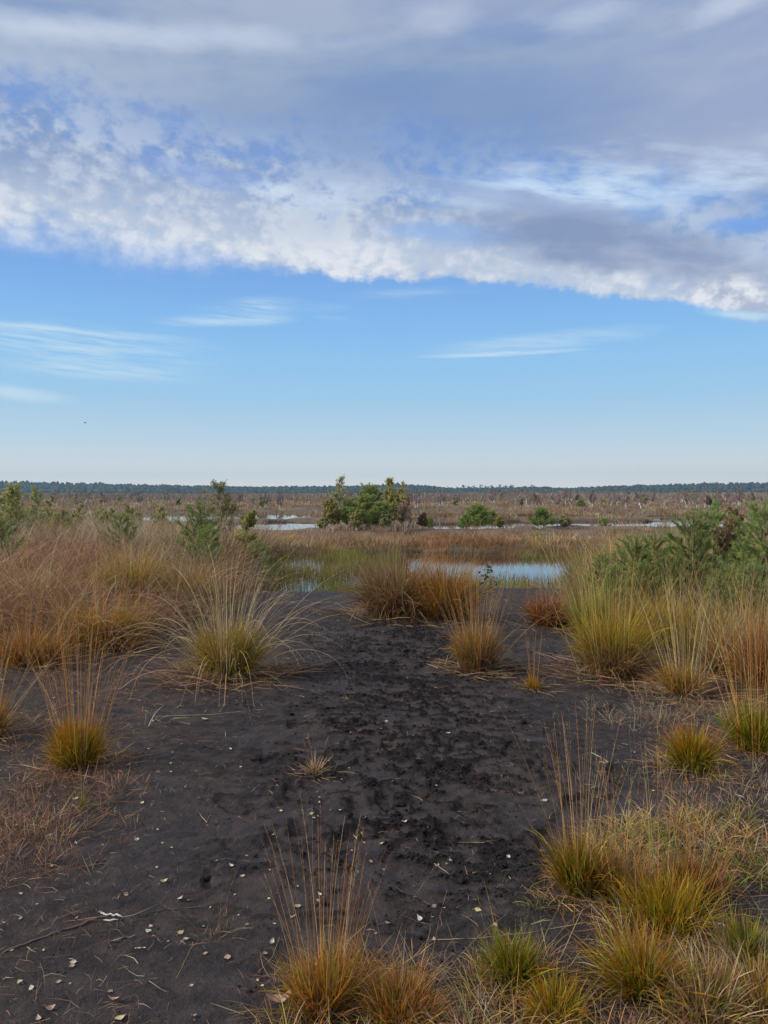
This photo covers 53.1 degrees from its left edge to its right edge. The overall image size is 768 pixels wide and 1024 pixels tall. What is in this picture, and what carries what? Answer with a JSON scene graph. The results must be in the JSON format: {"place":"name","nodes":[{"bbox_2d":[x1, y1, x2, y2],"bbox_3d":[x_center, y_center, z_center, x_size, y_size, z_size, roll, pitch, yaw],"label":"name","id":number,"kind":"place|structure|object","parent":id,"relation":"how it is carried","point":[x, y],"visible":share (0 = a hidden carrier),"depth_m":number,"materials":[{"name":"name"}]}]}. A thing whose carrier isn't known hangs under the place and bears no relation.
{"place":"outdoors","nodes":[
{"label":"outdoors","id":0,"kind":"place"},
{"bbox_2d":[0,493,767,1023],"bbox_3d":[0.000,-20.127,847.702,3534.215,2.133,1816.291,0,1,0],"label":"ground","id":1,"kind":"structure","parent":0,"point":[216,977],"depth_m":3.96,"materials":[{"name":"black soil"}]},
{"bbox_2d":[0,515,27,563],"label":"pine tree","id":2,"kind":"object","parent":1,"relation":"on","point":[4,533],"visible":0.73,"depth_m":12.96,"materials":[{"name":"green plant"}]},
{"bbox_2d":[0,481,43,534],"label":"willow bush","id":3,"kind":"object","parent":1,"relation":"on","point":[12,496],"visible":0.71,"depth_m":21.03,"materials":[{"name":"green plant"}]},
{"bbox_2d":[17,486,49,537],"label":"willow bush","id":4,"kind":"object","parent":1,"relation":"on","point":[34,494],"visible":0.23,"depth_m":22.96,"materials":[{"name":"green plant"}]},
{"bbox_2d":[1,915,104,953],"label":"branch","id":5,"kind":"object","parent":1,"relation":"on","point":[75,926],"visible":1,"depth_m":2.81,"materials":[{"name":"wood"}]},
{"bbox_2d":[38,497,68,529],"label":"willow bush","id":6,"kind":"object","parent":1,"relation":"on","point":[49,515],"visible":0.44,"depth_m":25.92,"materials":[{"name":"green plant"}]},
{"bbox_2d":[0,597,111,743],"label":"grass tussock","id":7,"kind":"object","parent":1,"relation":"on","point":[3,727],"depth_m":5.14,"materials":[{"name":"plant"}]},
{"bbox_2d":[0,563,117,677],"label":"grass tussock","id":8,"kind":"object","parent":1,"relation":"on","point":[25,641],"depth_m":6.90,"materials":[{"name":"plant"}]},
{"bbox_2d":[57,503,86,532],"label":"willow bush","id":9,"kind":"object","parent":1,"relation":"on","point":[74,514],"visible":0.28,"depth_m":26.81,"materials":[{"name":"green plant"}]},
{"bbox_2d":[1,590,151,788],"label":"grass tussock","id":10,"kind":"object","parent":1,"relation":"on","point":[71,746],"depth_m":4.49,"materials":[{"name":"plant"}]},
{"bbox_2d":[62,765,110,812],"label":"grass tussock","id":11,"kind":"object","parent":1,"relation":"on","point":[81,801],"depth_m":3.94,"materials":[{"name":"plant"}]},
{"bbox_2d":[92,504,117,529],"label":"willow bush","id":12,"kind":"object","parent":1,"relation":"on","point":[102,514],"visible":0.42,"depth_m":29.81,"materials":[{"name":"green plant"}]},
{"bbox_2d":[24,549,204,661],"bbox_3d":[-2.833,0.854,7.868,1.897,1.055,1.968,0,1,0],"label":"grass tussock","id":13,"kind":"object","parent":1,"relation":"on","point":[103,627],"depth_m":7.79,"materials":[{"name":"plant"}]},
{"bbox_2d":[98,510,143,552],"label":"pine tree","id":14,"kind":"object","parent":1,"relation":"on","point":[131,524],"visible":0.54,"depth_m":16.00,"materials":[{"name":"green plant"}]},
{"bbox_2d":[47,511,201,608],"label":"grass tussock","id":15,"kind":"object","parent":1,"relation":"on","point":[131,573],"depth_m":10.13,"materials":[{"name":"plant"}]},
{"bbox_2d":[122,503,144,523],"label":"willow bush","id":16,"kind":"object","parent":1,"relation":"on","point":[130,509],"visible":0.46,"depth_m":32.78,"materials":[{"name":"green plant"}]},
{"bbox_2d":[0,499,294,653],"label":"dry grass","id":17,"kind":"structure","parent":1,"relation":"on","point":[16,611],"depth_m":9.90,"materials":[{"name":"brown plant"}]},
{"bbox_2d":[150,504,175,530],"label":"willow bush","id":18,"kind":"object","parent":1,"relation":"on","point":[163,513],"visible":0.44,"depth_m":29.73,"materials":[{"name":"green plant"}]},
{"bbox_2d":[109,527,258,618],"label":"grass tussock","id":19,"kind":"object","parent":1,"relation":"on","point":[184,586],"depth_m":10.12,"materials":[{"name":"plant"}]},
{"bbox_2d":[159,498,224,561],"bbox_3d":[-3.734,0.421,15.057,1.283,1.481,1.184,0,1,0],"label":"pine tree","id":20,"kind":"object","parent":1,"relation":"on","point":[202,523],"visible":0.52,"depth_m":14.93,"materials":[{"name":"green plant"}]},
{"bbox_2d":[185,522,227,570],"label":"pine tree","id":21,"kind":"object","parent":1,"relation":"on","point":[212,542],"visible":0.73,"depth_m":14.15,"materials":[{"name":"green plant"}]},
{"bbox_2d":[165,872,256,948],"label":"grass tussock","id":22,"kind":"object","parent":1,"relation":"on","point":[214,934],"depth_m":2.82,"materials":[{"name":"plant"}]},
{"bbox_2d":[78,534,370,723],"bbox_3d":[-1.395,0.803,6.649,2.643,1.278,2.789,0,1,0],"label":"grass tussock","id":23,"kind":"object","parent":1,"relation":"on","point":[226,656],"depth_m":6.60,"materials":[{"name":"plant"}]},
{"bbox_2d":[206,479,243,551],"bbox_3d":[-3.528,0.235,16.902,0.816,1.944,0.769,0,1,0],"label":"alder sapling","id":24,"kind":"object","parent":1,"relation":"on","point":[224,500],"visible":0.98,"depth_m":16.91,"materials":[{"name":"green plant"}]},
{"bbox_2d":[233,509,260,568],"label":"alder sapling","id":25,"kind":"object","parent":1,"relation":"on","point":[250,520],"visible":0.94,"depth_m":17.59,"materials":[{"name":"green plant"}]},
{"bbox_2d":[236,536,283,581],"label":"pine tree","id":26,"kind":"object","parent":1,"relation":"on","point":[261,550],"visible":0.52,"depth_m":18.44,"materials":[{"name":"green plant"}]},
{"bbox_2d":[266,991,291,1002],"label":"fallen leaf","id":27,"kind":"object","parent":1,"relation":"on","point":[277,996],"visible":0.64,"depth_m":2.42,"materials":[{"name":"beige plant"}]},
{"bbox_2d":[316,515,328,528],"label":"birch","id":28,"kind":"object","parent":1,"relation":"on","point":[321,522],"visible":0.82,"depth_m":39.80,"materials":[{"name":"green plant"}]},
{"bbox_2d":[289,737,356,783],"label":"grass tussock","id":29,"kind":"object","parent":1,"relation":"on","point":[314,767],"depth_m":4.36,"materials":[{"name":"plant"}]},
{"bbox_2d":[212,794,435,1023],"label":"grass tussock","id":30,"kind":"object","parent":1,"relation":"on","point":[309,987],"depth_m":2.38,"materials":[{"name":"plant"}]},
{"bbox_2d":[319,497,344,529],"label":"birch","id":31,"kind":"object","parent":1,"relation":"on","point":[331,514],"visible":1,"depth_m":38.18,"materials":[{"name":"green plant"}]},
{"bbox_2d":[327,474,347,528],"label":"birch","id":32,"kind":"object","parent":1,"relation":"on","point":[339,488],"visible":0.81,"depth_m":38.90,"materials":[{"name":"green plant"}]},
{"bbox_2d":[340,499,356,526],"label":"pine tree","id":33,"kind":"object","parent":1,"relation":"on","point":[346,512],"visible":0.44,"depth_m":38.91,"materials":[{"name":"green plant"}]},
{"bbox_2d":[349,509,364,530],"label":"birch","id":34,"kind":"object","parent":1,"relation":"on","point":[356,519],"visible":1,"depth_m":36.86,"materials":[{"name":"green plant"}]},
{"bbox_2d":[346,493,379,529],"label":"pine tree","id":35,"kind":"object","parent":1,"relation":"on","point":[363,503],"visible":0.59,"depth_m":37.81,"materials":[{"name":"green plant"}]},
{"bbox_2d":[345,482,383,528],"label":"pine tree","id":36,"kind":"object","parent":1,"relation":"on","point":[373,490],"visible":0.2,"depth_m":39.86,"materials":[{"name":"green plant"}]},
{"bbox_2d":[3,609,759,1023],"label":"peat crumbs","id":37,"kind":"object","parent":1,"relation":"on","point":[417,855],"visible":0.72,"depth_m":4.22,"materials":[{"name":"black soil"}]},
{"bbox_2d":[367,499,397,525],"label":"pine tree","id":38,"kind":"object","parent":1,"relation":"on","point":[380,507],"visible":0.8,"depth_m":37.22,"materials":[{"name":"green plant"}]},
{"bbox_2d":[0,480,767,493],"bbox_3d":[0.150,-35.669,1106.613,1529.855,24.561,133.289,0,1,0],"label":"forest","id":39,"kind":"object","parent":1,"relation":"on","point":[99,487],"visible":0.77,"depth_m":1083.61,"materials":[{"name":"green plant"}]},
{"bbox_2d":[0,690,767,892],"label":"dry grass","id":40,"kind":"structure","parent":1,"relation":"on","point":[31,824],"depth_m":3.92,"materials":[{"name":"plant"}]},
{"bbox_2d":[0,489,767,501],"bbox_3d":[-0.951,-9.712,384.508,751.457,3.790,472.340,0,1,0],"label":"birch scrub","id":41,"kind":"object","parent":1,"relation":"on","point":[450,495],"visible":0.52,"depth_m":179.33,"materials":[{"name":"brown plant"}]},
{"bbox_2d":[0,509,767,552],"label":"dry grass","id":42,"kind":"structure","parent":1,"relation":"on","point":[395,527],"depth_m":36.60,"materials":[{"name":"brown plant"}]},
{"bbox_2d":[0,632,767,831],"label":"grass mat","id":43,"kind":"object","parent":1,"relation":"on","point":[752,801],"depth_m":5.21,"materials":[{"name":"plant"}]},
{"bbox_2d":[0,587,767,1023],"bbox_3d":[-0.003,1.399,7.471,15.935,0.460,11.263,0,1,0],"label":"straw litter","id":44,"kind":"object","parent":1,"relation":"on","point":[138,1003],"visible":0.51,"depth_m":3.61,"materials":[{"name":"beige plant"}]},
{"bbox_2d":[3,497,767,516],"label":"heath","id":45,"kind":"object","parent":1,"relation":"on","point":[318,502],"visible":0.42,"depth_m":99.23,"materials":[{"name":"brown plant"}]},
{"bbox_2d":[378,511,392,529],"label":"birch","id":46,"kind":"object","parent":1,"relation":"on","point":[383,521],"visible":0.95,"depth_m":36.93,"materials":[{"name":"green plant"}]},
{"bbox_2d":[272,885,505,1023],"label":"grass tussock","id":47,"kind":"object","parent":1,"relation":"on","point":[384,1004],"depth_m":2.37,"materials":[{"name":"plant"}]},
{"bbox_2d":[379,477,405,526],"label":"birch","id":48,"kind":"object","parent":1,"relation":"on","point":[394,498],"visible":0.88,"depth_m":38.55,"materials":[{"name":"green plant"}]},
{"bbox_2d":[307,531,482,627],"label":"grass tussock","id":49,"kind":"object","parent":1,"relation":"on","point":[384,593],"depth_m":9.70,"materials":[{"name":"plant"}]},
{"bbox_2d":[392,492,412,528],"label":"birch","id":50,"kind":"object","parent":1,"relation":"on","point":[404,509],"visible":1,"depth_m":37.76,"materials":[{"name":"brown plant"}]},
{"bbox_2d":[416,512,429,528],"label":"birch","id":51,"kind":"object","parent":1,"relation":"on","point":[422,518],"visible":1,"depth_m":38.89,"materials":[{"name":"brown plant"}]},
{"bbox_2d":[389,527,514,624],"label":"grass tussock","id":52,"kind":"object","parent":1,"relation":"on","point":[440,598],"depth_m":9.56,"materials":[{"name":"plant"}]},
{"bbox_2d":[456,513,473,528],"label":"pine tree","id":53,"kind":"object","parent":1,"relation":"on","point":[464,519],"visible":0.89,"depth_m":39.89,"materials":[{"name":"green plant"}]},
{"bbox_2d":[376,549,563,681],"bbox_3d":[0.845,0.889,7.030,1.850,1.121,1.842,0,1,0],"label":"grass tussock","id":54,"kind":"object","parent":1,"relation":"on","point":[479,653],"depth_m":6.93,"materials":[{"name":"plant"}]},
{"bbox_2d":[458,502,496,528],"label":"pine tree","id":55,"kind":"object","parent":1,"relation":"on","point":[478,513],"visible":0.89,"depth_m":40.81,"materials":[{"name":"green plant"}]},
{"bbox_2d":[473,561,497,633],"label":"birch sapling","id":56,"kind":"object","parent":1,"relation":"on","point":[485,574],"visible":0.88,"depth_m":8.50,"materials":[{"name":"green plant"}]},
{"bbox_2d":[207,782,767,1023],"bbox_3d":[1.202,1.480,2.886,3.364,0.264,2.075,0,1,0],"label":"grass mat","id":57,"kind":"object","parent":1,"relation":"on","point":[694,822],"depth_m":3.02,"materials":[{"name":"plant"}]},
{"bbox_2d":[493,515,504,528],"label":"birch","id":58,"kind":"object","parent":1,"relation":"on","point":[499,521],"visible":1,"depth_m":41.87,"materials":[{"name":"green plant"}]},
{"bbox_2d":[431,923,581,939],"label":"stalk","id":59,"kind":"object","parent":1,"relation":"on","point":[502,935],"visible":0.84,"depth_m":2.79,"materials":[{"name":"plant"}]},
{"bbox_2d":[432,892,600,1021],"bbox_3d":[0.432,1.403,2.538,0.572,0.317,0.568,1,2,38],"label":"grass tussock","id":60,"kind":"object","parent":1,"relation":"on","point":[523,958],"depth_m":2.51,"materials":[{"name":"plant"}]},
{"bbox_2d":[504,625,563,696],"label":"grass tussock","id":61,"kind":"object","parent":1,"relation":"on","point":[533,684],"depth_m":6.38,"materials":[{"name":"plant"}]},
{"bbox_2d":[483,545,595,559],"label":"sedge","id":62,"kind":"object","parent":1,"relation":"on","point":[529,555],"visible":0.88,"depth_m":26.62,"materials":[{"name":"brown plant"}]},
{"bbox_2d":[527,505,554,527],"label":"pine tree","id":63,"kind":"object","parent":1,"relation":"on","point":[541,515],"visible":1,"depth_m":41.85,"materials":[{"name":"green plant"}]},
{"bbox_2d":[503,567,587,631],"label":"grass tussock","id":64,"kind":"object","parent":1,"relation":"on","point":[540,609],"depth_m":9.34,"materials":[{"name":"plant"}]},
{"bbox_2d":[468,953,648,1023],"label":"grass tussock","id":65,"kind":"object","parent":1,"relation":"on","point":[569,1009],"depth_m":2.36,"materials":[{"name":"plant"}]},
{"bbox_2d":[558,514,572,528],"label":"birch","id":66,"kind":"object","parent":1,"relation":"on","point":[563,521],"visible":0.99,"depth_m":41.92,"materials":[{"name":"green plant"}]},
{"bbox_2d":[505,544,651,636],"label":"grass tussock","id":67,"kind":"object","parent":1,"relation":"on","point":[580,608],"depth_m":9.03,"materials":[{"name":"plant"}]},
{"bbox_2d":[582,551,620,589],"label":"pine tree","id":68,"kind":"object","parent":1,"relation":"on","point":[606,560],"visible":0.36,"depth_m":11.29,"materials":[{"name":"green plant"}]},
{"bbox_2d":[497,699,721,927],"bbox_3d":[0.787,1.144,3.004,0.668,0.789,1.030,0,1,0],"label":"grass tussock","id":69,"kind":"object","parent":1,"relation":"on","point":[564,859],"depth_m":3.05,"materials":[{"name":"plant"}]},
{"bbox_2d":[592,562,639,613],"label":"pine tree","id":70,"kind":"object","parent":1,"relation":"on","point":[609,580],"visible":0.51,"depth_m":9.61,"materials":[{"name":"green plant"}]},
{"bbox_2d":[519,548,718,692],"bbox_3d":[2.068,0.867,6.878,1.840,1.185,1.674,0,1,0],"label":"grass tussock","id":71,"kind":"object","parent":1,"relation":"on","point":[606,651],"depth_m":6.78,"materials":[{"name":"plant"}]},
{"bbox_2d":[521,749,719,951],"bbox_3d":[0.935,1.224,3.038,0.786,0.633,0.769,0,1,0],"label":"grass tussock","id":72,"kind":"object","parent":1,"relation":"on","point":[603,893],"depth_m":3.00,"materials":[{"name":"plant"}]},
{"bbox_2d":[589,531,656,594],"bbox_3d":[3.298,0.801,10.368,0.865,1.103,1.001,0,1,-1],"label":"pine tree","id":73,"kind":"object","parent":1,"relation":"on","point":[638,549],"visible":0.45,"depth_m":10.30,"materials":[{"name":"green plant"}]},
{"bbox_2d":[538,863,725,1023],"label":"grass tussock","id":74,"kind":"object","parent":1,"relation":"on","point":[627,967],"depth_m":2.45,"materials":[{"name":"plant"}]},
{"bbox_2d":[617,557,661,611],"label":"pine tree","id":75,"kind":"object","parent":1,"relation":"on","point":[640,566],"visible":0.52,"depth_m":9.88,"materials":[{"name":"green plant"}]},
{"bbox_2d":[527,535,767,664],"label":"dry grass","id":76,"kind":"structure","parent":1,"relation":"on","point":[638,608],"depth_m":8.88,"materials":[{"name":"brown plant"}]},
{"bbox_2d":[531,505,767,646],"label":"tall grass stalks","id":77,"kind":"object","parent":1,"relation":"on","point":[609,547],"depth_m":11.55,"materials":[{"name":"brown plant"}]},
{"bbox_2d":[538,732,767,970],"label":"grass tussock","id":78,"kind":"object","parent":1,"relation":"on","point":[686,904],"depth_m":2.82,"materials":[{"name":"plant"}]},
{"bbox_2d":[627,529,678,601],"bbox_3d":[3.803,0.763,10.914,0.809,1.073,0.964,1,2,31],"label":"pine tree","id":79,"kind":"object","parent":1,"relation":"on","point":[660,540],"visible":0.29,"depth_m":10.84,"materials":[{"name":"green plant"}]},
{"bbox_2d":[577,928,767,1023],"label":"grass tussock","id":80,"kind":"object","parent":1,"relation":"on","point":[708,987],"depth_m":2.36,"materials":[{"name":"plant"}]},
{"bbox_2d":[642,552,702,605],"bbox_3d":[3.700,0.920,9.828,0.748,0.840,0.735,-1,2,-43],"label":"pine tree","id":81,"kind":"object","parent":1,"relation":"on","point":[671,565],"visible":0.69,"depth_m":9.80,"materials":[{"name":"green plant"}]},
{"bbox_2d":[615,550,742,657],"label":"grass tussock","id":82,"kind":"object","parent":1,"relation":"on","point":[687,612],"depth_m":8.00,"materials":[{"name":"plant"}]},
{"bbox_2d":[659,544,704,586],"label":"pine tree","id":83,"kind":"object","parent":1,"relation":"on","point":[690,553],"visible":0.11,"depth_m":10.80,"materials":[{"name":"green plant"}]},
{"bbox_2d":[601,571,764,716],"bbox_3d":[2.413,0.960,6.173,1.356,1.052,1.421,0,1,0],"label":"grass tussock","id":84,"kind":"object","parent":1,"relation":"on","point":[688,684],"depth_m":6.12,"materials":[{"name":"plant"}]},
{"bbox_2d":[598,749,767,943],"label":"grass tussock","id":85,"kind":"object","parent":1,"relation":"on","point":[689,863],"depth_m":3.05,"materials":[{"name":"plant"}]},
{"bbox_2d":[626,683,767,789],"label":"grass tussock","id":86,"kind":"object","parent":1,"relation":"on","point":[703,751],"depth_m":4.39,"materials":[{"name":"plant"}]},
{"bbox_2d":[653,507,740,602],"bbox_3d":[3.965,0.606,10.014,1.210,1.420,1.202,-1,2,-28],"label":"pine tree","id":87,"kind":"object","parent":1,"relation":"on","point":[697,539],"visible":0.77,"depth_m":9.94,"materials":[{"name":"green plant"}]},
{"bbox_2d":[648,842,767,1002],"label":"grass tussock","id":88,"kind":"object","parent":1,"relation":"on","point":[738,935],"depth_m":2.63,"materials":[{"name":"plant"}]},
{"bbox_2d":[650,549,767,689],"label":"grass tussock","id":89,"kind":"object","parent":1,"relation":"on","point":[708,661],"depth_m":6.82,"materials":[{"name":"plant"}]},
{"bbox_2d":[693,574,738,620],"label":"pine tree","id":90,"kind":"object","parent":1,"relation":"on","point":[717,583],"visible":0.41,"depth_m":8.89,"materials":[{"name":"green plant"}]},
{"bbox_2d":[670,931,767,1023],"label":"grass tussock","id":91,"kind":"object","parent":1,"relation":"on","point":[751,978],"depth_m":2.39,"materials":[{"name":"plant"}]},
{"bbox_2d":[681,555,767,701],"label":"grass tussock","id":92,"kind":"object","parent":1,"relation":"on","point":[759,650],"depth_m":6.38,"materials":[{"name":"plant"}]},
{"bbox_2d":[695,588,767,765],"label":"grass tussock","id":93,"kind":"object","parent":1,"relation":"on","point":[748,732],"depth_m":4.80,"materials":[{"name":"plant"}]},
{"bbox_2d":[695,554,767,612],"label":"pine tree","id":94,"kind":"object","parent":1,"relation":"on","point":[735,563],"visible":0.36,"depth_m":8.97,"materials":[{"name":"green plant"}]},
{"bbox_2d":[704,504,759,588],"bbox_3d":[4.537,0.579,10.225,0.862,1.394,0.796,0,1,0],"label":"birch sapling","id":95,"kind":"object","parent":1,"relation":"on","point":[725,534],"visible":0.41,"depth_m":10.10,"materials":[{"name":"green plant"}]},
{"bbox_2d":[716,496,767,600],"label":"pine tree","id":96,"kind":"object","parent":1,"relation":"on","point":[758,552],"visible":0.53,"depth_m":9.33,"materials":[{"name":"green plant"}]},
{"bbox_2d":[723,559,767,619],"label":"pine tree","id":97,"kind":"object","parent":1,"relation":"on","point":[755,579],"visible":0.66,"depth_m":8.60,"materials":[{"name":"green plant"}]},
{"bbox_2d":[0,0,767,487],"label":"sky","id":98,"kind":"structure","parent":0,"point":[253,243],"materials":[{"name":"blue"}]},
{"bbox_2d":[262,552,596,591],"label":"pond water","id":99,"kind":"structure","parent":0,"point":[523,565],"depth_m":23.72,"materials":[{"name":"blue liquid"}]},
{"bbox_2d":[255,560,393,591],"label":"sedge","id":100,"kind":"object","parent":99,"relation":"on","point":[331,583],"visible":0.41,"depth_m":18.41,"materials":[{"name":"green plant"}]},
{"bbox_2d":[265,544,410,575],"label":"sedge","id":101,"kind":"object","parent":99,"relation":"on","point":[348,554],"visible":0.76,"depth_m":24.55,"materials":[{"name":"green plant"}]},
{"bbox_2d":[448,569,569,588],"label":"sedge","id":102,"kind":"object","parent":99,"relation":"on","point":[517,583],"visible":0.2,"depth_m":17.77,"materials":[{"name":"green plant"}]},
{"bbox_2d":[141,510,762,529],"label":"bog pool water","id":103,"kind":"structure","parent":0,"point":[436,526],"depth_m":51.12,"materials":[{"name":"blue liquid"}]},
{"bbox_2d":[147,529,767,555],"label":"dry grass","id":104,"kind":"structure","parent":0,"point":[491,539],"depth_m":29.17,"materials":[{"name":"brown plant"}]},
{"bbox_2d":[685,501,765,585],"bbox_3d":[4.748,0.540,10.835,1.093,1.449,1.302,0,1,-12],"label":"pine tree","id":105,"kind":"object","parent":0,"point":[717,520],"visible":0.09,"depth_m":10.79,"materials":[{"name":"green plant"}]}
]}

